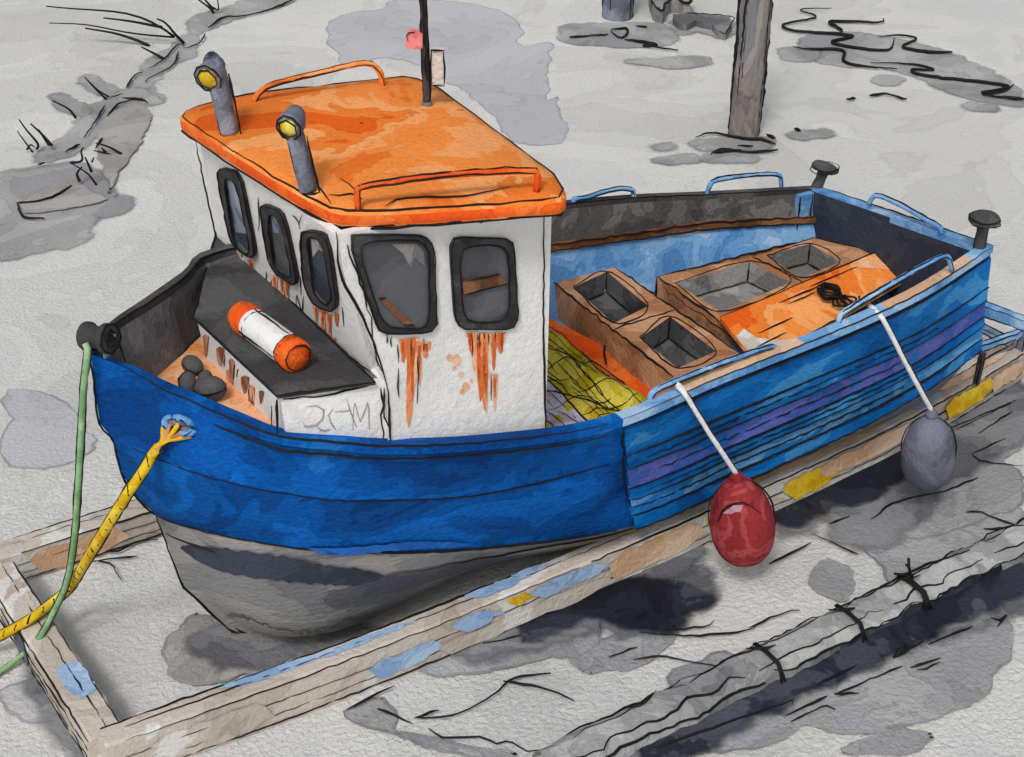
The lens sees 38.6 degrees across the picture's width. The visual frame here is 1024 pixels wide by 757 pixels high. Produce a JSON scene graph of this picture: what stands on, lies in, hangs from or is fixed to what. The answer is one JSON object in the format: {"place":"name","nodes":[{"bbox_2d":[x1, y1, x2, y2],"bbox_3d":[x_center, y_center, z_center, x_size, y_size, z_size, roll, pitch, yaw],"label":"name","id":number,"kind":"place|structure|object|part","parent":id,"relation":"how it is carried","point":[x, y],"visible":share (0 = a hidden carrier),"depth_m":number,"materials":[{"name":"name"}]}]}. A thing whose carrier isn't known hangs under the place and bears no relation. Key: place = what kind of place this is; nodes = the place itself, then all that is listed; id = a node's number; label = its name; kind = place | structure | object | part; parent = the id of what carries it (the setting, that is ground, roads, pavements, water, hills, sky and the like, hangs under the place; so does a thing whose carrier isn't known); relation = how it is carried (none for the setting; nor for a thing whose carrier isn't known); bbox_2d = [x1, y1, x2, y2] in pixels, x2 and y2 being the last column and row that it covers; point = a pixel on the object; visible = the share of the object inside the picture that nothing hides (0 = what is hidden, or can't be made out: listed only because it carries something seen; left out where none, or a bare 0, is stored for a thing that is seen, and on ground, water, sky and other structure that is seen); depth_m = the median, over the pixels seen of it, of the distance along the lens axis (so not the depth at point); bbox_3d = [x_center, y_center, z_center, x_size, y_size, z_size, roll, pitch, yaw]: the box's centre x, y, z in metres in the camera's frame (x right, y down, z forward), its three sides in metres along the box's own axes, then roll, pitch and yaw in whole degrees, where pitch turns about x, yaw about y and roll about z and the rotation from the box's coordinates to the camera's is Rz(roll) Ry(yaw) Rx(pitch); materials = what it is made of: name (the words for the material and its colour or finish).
{"place":"outdoors","nodes":[
{"label":"outdoors","id":0,"kind":"place"},
{"bbox_2d":[0,0,1023,756],"bbox_3d":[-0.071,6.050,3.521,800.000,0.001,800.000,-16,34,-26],"label":"ground","id":1,"kind":"structure","parent":0,"point":[942,158],"depth_m":17.79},
{"bbox_2d":[46,6,184,46],"bbox_3d":[-6.092,-5.410,22.506,2.073,0.629,0.094,0,30,0],"label":"reed clump","id":2,"kind":"object","parent":1,"relation":"on","point":[154,24],"visible":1,"depth_m":22.51,"materials":[{"name":"black plant"}]},
{"bbox_2d":[0,0,568,723],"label":"damp mud flat","id":3,"kind":"structure","parent":1,"relation":"on","point":[496,70],"depth_m":21.49,"materials":[{"name":"grey soil"}]},
{"bbox_2d":[19,104,835,684],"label":"warm mud flat","id":4,"kind":"structure","parent":1,"relation":"on","point":[123,130],"depth_m":17.40,"materials":[{"name":"grey soil"}]},
{"bbox_2d":[94,142,121,154],"bbox_3d":[-5.159,-2.922,18.660,0.365,0.190,0.045,0,30,0],"label":"grass tuft","id":5,"kind":"object","parent":4,"relation":"on","point":[104,151],"visible":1,"depth_m":18.66,"materials":[{"name":"black plant"}]},
{"bbox_2d":[0,301,1023,756],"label":"launching cradle","id":6,"kind":"object","parent":1,"relation":"on","point":[232,711],"visible":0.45,"depth_m":10.51,"materials":[{"name":"beige wood"}]},
{"bbox_2d":[76,0,1000,636],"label":"fishing boat","id":7,"kind":"object","parent":6,"relation":"on","point":[422,264],"visible":1,"depth_m":9.73,"materials":[{"name":"blue paint"}]},
{"bbox_2d":[0,342,91,674],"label":"mooring line","id":8,"kind":"object","parent":7,"relation":"hanging from","point":[78,478],"visible":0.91,"depth_m":9.43,"materials":[{"name":"green fabric"}]},
{"bbox_2d":[0,420,194,641],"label":"mooring rope","id":9,"kind":"object","parent":7,"relation":"attached to","point":[170,434],"visible":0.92,"depth_m":9.30,"materials":[{"name":"yellow fabric"}]},
{"bbox_2d":[178,371,196,391],"bbox_3d":[-2.089,0.027,9.399,0.125,0.156,0.124,-16,34,-26],"label":"net float","id":10,"kind":"object","parent":7,"relation":"on","point":[187,380],"visible":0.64,"depth_m":9.36,"materials":[{"name":"grey paint"}]},
{"bbox_2d":[181,355,203,375],"bbox_3d":[-2.093,-0.082,9.586,0.136,0.131,0.174,-16,34,-26],"label":"net float","id":11,"kind":"object","parent":7,"relation":"on","point":[193,364],"visible":0.88,"depth_m":9.54,"materials":[{"name":"grey paint"}]},
{"bbox_2d":[197,370,211,380],"bbox_3d":[-1.984,0.003,9.471,0.107,0.100,0.121,11,32,17],"label":"net float","id":12,"kind":"object","parent":7,"relation":"on","point":[203,373],"visible":0.46,"depth_m":9.45,"materials":[{"name":"grey paint"}]},
{"bbox_2d":[194,375,226,400],"bbox_3d":[-1.915,0.068,9.298,0.198,0.171,0.210,-16,34,-26],"label":"net float","id":13,"kind":"object","parent":7,"relation":"on","point":[213,388],"visible":0.92,"depth_m":9.24,"materials":[{"name":"grey paint"}]},
{"bbox_3d":[-1.842,-1.121,9.797,0.209,0.824,0.716,-16,34,-26],"label":"window","id":14,"kind":"part","parent":7,"relation":"part of","materials":[{"name":"black rubber"}]},
{"bbox_2d":[227,301,311,371],"bbox_3d":[-1.537,-0.276,9.189,0.222,0.226,0.762,-22,37,-33],"label":"raft canister","id":15,"kind":"object","parent":7,"relation":"on","point":[282,346],"visible":1,"depth_m":9.04,"materials":[{"name":"white paint"}]},
{"bbox_3d":[-1.490,-0.860,9.324,0.182,0.679,0.587,-16,34,-26],"label":"window","id":16,"kind":"part","parent":7,"relation":"part of","materials":[{"name":"grey glass"}]},
{"bbox_3d":[-1.174,-0.662,8.860,0.188,0.756,0.660,-16,34,-26],"label":"window","id":17,"kind":"part","parent":7,"relation":"part of","materials":[{"name":"black rubber"}]},
{"bbox_3d":[-0.683,-0.556,8.617,0.545,0.756,0.038,-16,34,-26],"label":"window","id":18,"kind":"part","parent":7,"relation":"part of","materials":[{"name":"grey glass"}]},
{"bbox_3d":[-0.165,-0.579,8.960,0.485,0.714,0.037,-16,34,-26],"label":"window","id":19,"kind":"part","parent":7,"relation":"part of","materials":[{"name":"grey glass"}]},
{"bbox_2d":[546,327,646,427],"bbox_3d":[0.226,0.062,11.029,1.114,0.291,1.844,-16,34,-26],"label":"fishing net","id":20,"kind":"object","parent":7,"relation":"on","point":[581,387],"visible":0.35,"depth_m":10.86,"materials":[{"name":"yellow fabric"}]},
{"bbox_2d":[672,377,775,566],"bbox_3d":[1.562,0.709,10.565,0.837,1.632,0.515,-16,34,-26],"label":"fender","id":21,"kind":"object","parent":7,"relation":"hanging from","point":[742,521],"visible":1,"depth_m":10.65,"materials":[{"name":"red plastic"}]},
{"bbox_2d":[816,282,859,307],"bbox_3d":[2.650,-0.678,11.908,0.350,0.156,0.230,12,32,19],"label":"rope coil","id":22,"kind":"object","parent":7,"relation":"on","point":[824,287],"visible":0.95,"depth_m":11.89,"materials":[{"name":"black fabric"}]},
{"bbox_2d":[867,304,956,490],"bbox_3d":[3.094,0.147,11.401,0.905,1.719,0.418,-3,30,-6],"label":"fender","id":23,"kind":"object","parent":7,"relation":"hanging from","point":[928,451],"visible":1,"depth_m":11.51,"materials":[{"name":"plastic"}]},
{"bbox_2d":[0,0,1023,261],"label":"wet mud channel","id":24,"kind":"object","parent":1,"relation":"on","point":[20,236],"visible":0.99,"depth_m":20.81,"materials":[{"name":"grey soil"}]},
{"bbox_2d":[17,119,39,151],"bbox_3d":[-6.175,-3.093,18.652,0.260,0.450,0.034,0,30,-1],"label":"grass tuft","id":25,"kind":"object","parent":24,"relation":"on","point":[35,140],"visible":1,"depth_m":18.68,"materials":[{"name":"black plant"}]},
{"bbox_2d":[30,123,52,146],"bbox_3d":[-6.015,-3.113,18.701,0.254,0.315,0.048,-2,30,-4],"label":"grass tuft","id":26,"kind":"object","parent":24,"relation":"on","point":[46,140],"visible":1,"depth_m":18.71,"materials":[{"name":"black plant"}]},
{"bbox_2d":[52,100,76,118],"bbox_3d":[-6.056,-3.640,19.789,0.303,0.258,0.036,0,30,-2],"label":"grass tuft","id":27,"kind":"object","parent":24,"relation":"on","point":[71,111],"visible":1,"depth_m":19.78,"materials":[{"name":"black plant"}]},
{"bbox_2d":[69,147,96,184],"bbox_3d":[-5.205,-2.575,17.736,0.317,0.495,0.040,1,30,0],"label":"grass tuft","id":28,"kind":"object","parent":24,"relation":"on","point":[79,169],"visible":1,"depth_m":17.74,"materials":[{"name":"black plant"}]},
{"bbox_2d":[84,77,108,99],"bbox_3d":[-5.795,-4.048,20.420,0.316,0.337,0.038,0,30,-1],"label":"grass tuft","id":29,"kind":"object","parent":24,"relation":"on","point":[99,91],"visible":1,"depth_m":20.44,"materials":[{"name":"black plant"}]},
{"bbox_2d":[141,46,163,58],"bbox_3d":[-5.403,-4.897,22.027,0.345,0.220,0.049,2,30,2],"label":"grass tuft","id":30,"kind":"object","parent":24,"relation":"on","point":[156,54],"visible":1,"depth_m":22.01,"materials":[{"name":"black plant"}]},
{"bbox_2d":[198,0,218,13],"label":"grass tuft","id":31,"kind":"object","parent":24,"relation":"on","point":[211,7],"visible":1,"depth_m":24.10,"materials":[{"name":"black plant"}]},
{"bbox_2d":[16,0,1023,751],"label":"mud cracks","id":32,"kind":"object","parent":24,"relation":"on","point":[912,70],"visible":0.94,"depth_m":17.23,"materials":[{"name":"black soil"}]},
{"bbox_2d":[672,12,734,40],"bbox_3d":[3.044,-5.707,23.640,1.016,0.144,1.026,8,31,13],"label":"driftwood","id":33,"kind":"object","parent":24,"relation":"on","point":[719,25],"visible":1,"depth_m":23.68,"materials":[{"name":"grey wood"}]},
{"bbox_2d":[23,381,1023,756],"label":"wet mud","id":34,"kind":"structure","parent":1,"relation":"on","point":[223,647],"depth_m":11.23,"materials":[{"name":"grey soil"}]},
{"bbox_2d":[518,451,1023,756],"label":"shadow","id":35,"kind":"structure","parent":34,"relation":"on","point":[639,603],"depth_m":10.86},
{"bbox_2d":[602,0,633,21],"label":"mooring post","id":36,"kind":"object","parent":1,"relation":"on","point":[617,10],"visible":1,"depth_m":23.97,"materials":[{"name":"grey wood"}]},
{"bbox_2d":[648,0,692,23],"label":"driftwood","id":37,"kind":"object","parent":1,"relation":"on","point":[660,10],"visible":0.98,"depth_m":24.19,"materials":[{"name":"grey wood"}]},
{"bbox_2d":[343,445,1023,756],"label":"damp mud","id":38,"kind":"structure","parent":1,"relation":"on","point":[965,669],"depth_m":10.40,"materials":[{"name":"grey soil"}]},
{"bbox_2d":[728,0,773,138],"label":"mooring post","id":39,"kind":"object","parent":1,"relation":"on","point":[750,56],"visible":1,"depth_m":18.94,"materials":[{"name":"wood"}]},
{"bbox_2d":[532,517,1023,756],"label":"sunken timber","id":40,"kind":"object","parent":1,"relation":"on","point":[630,729],"visible":0.99,"depth_m":10.37,"materials":[{"name":"grey wood"}]}
]}

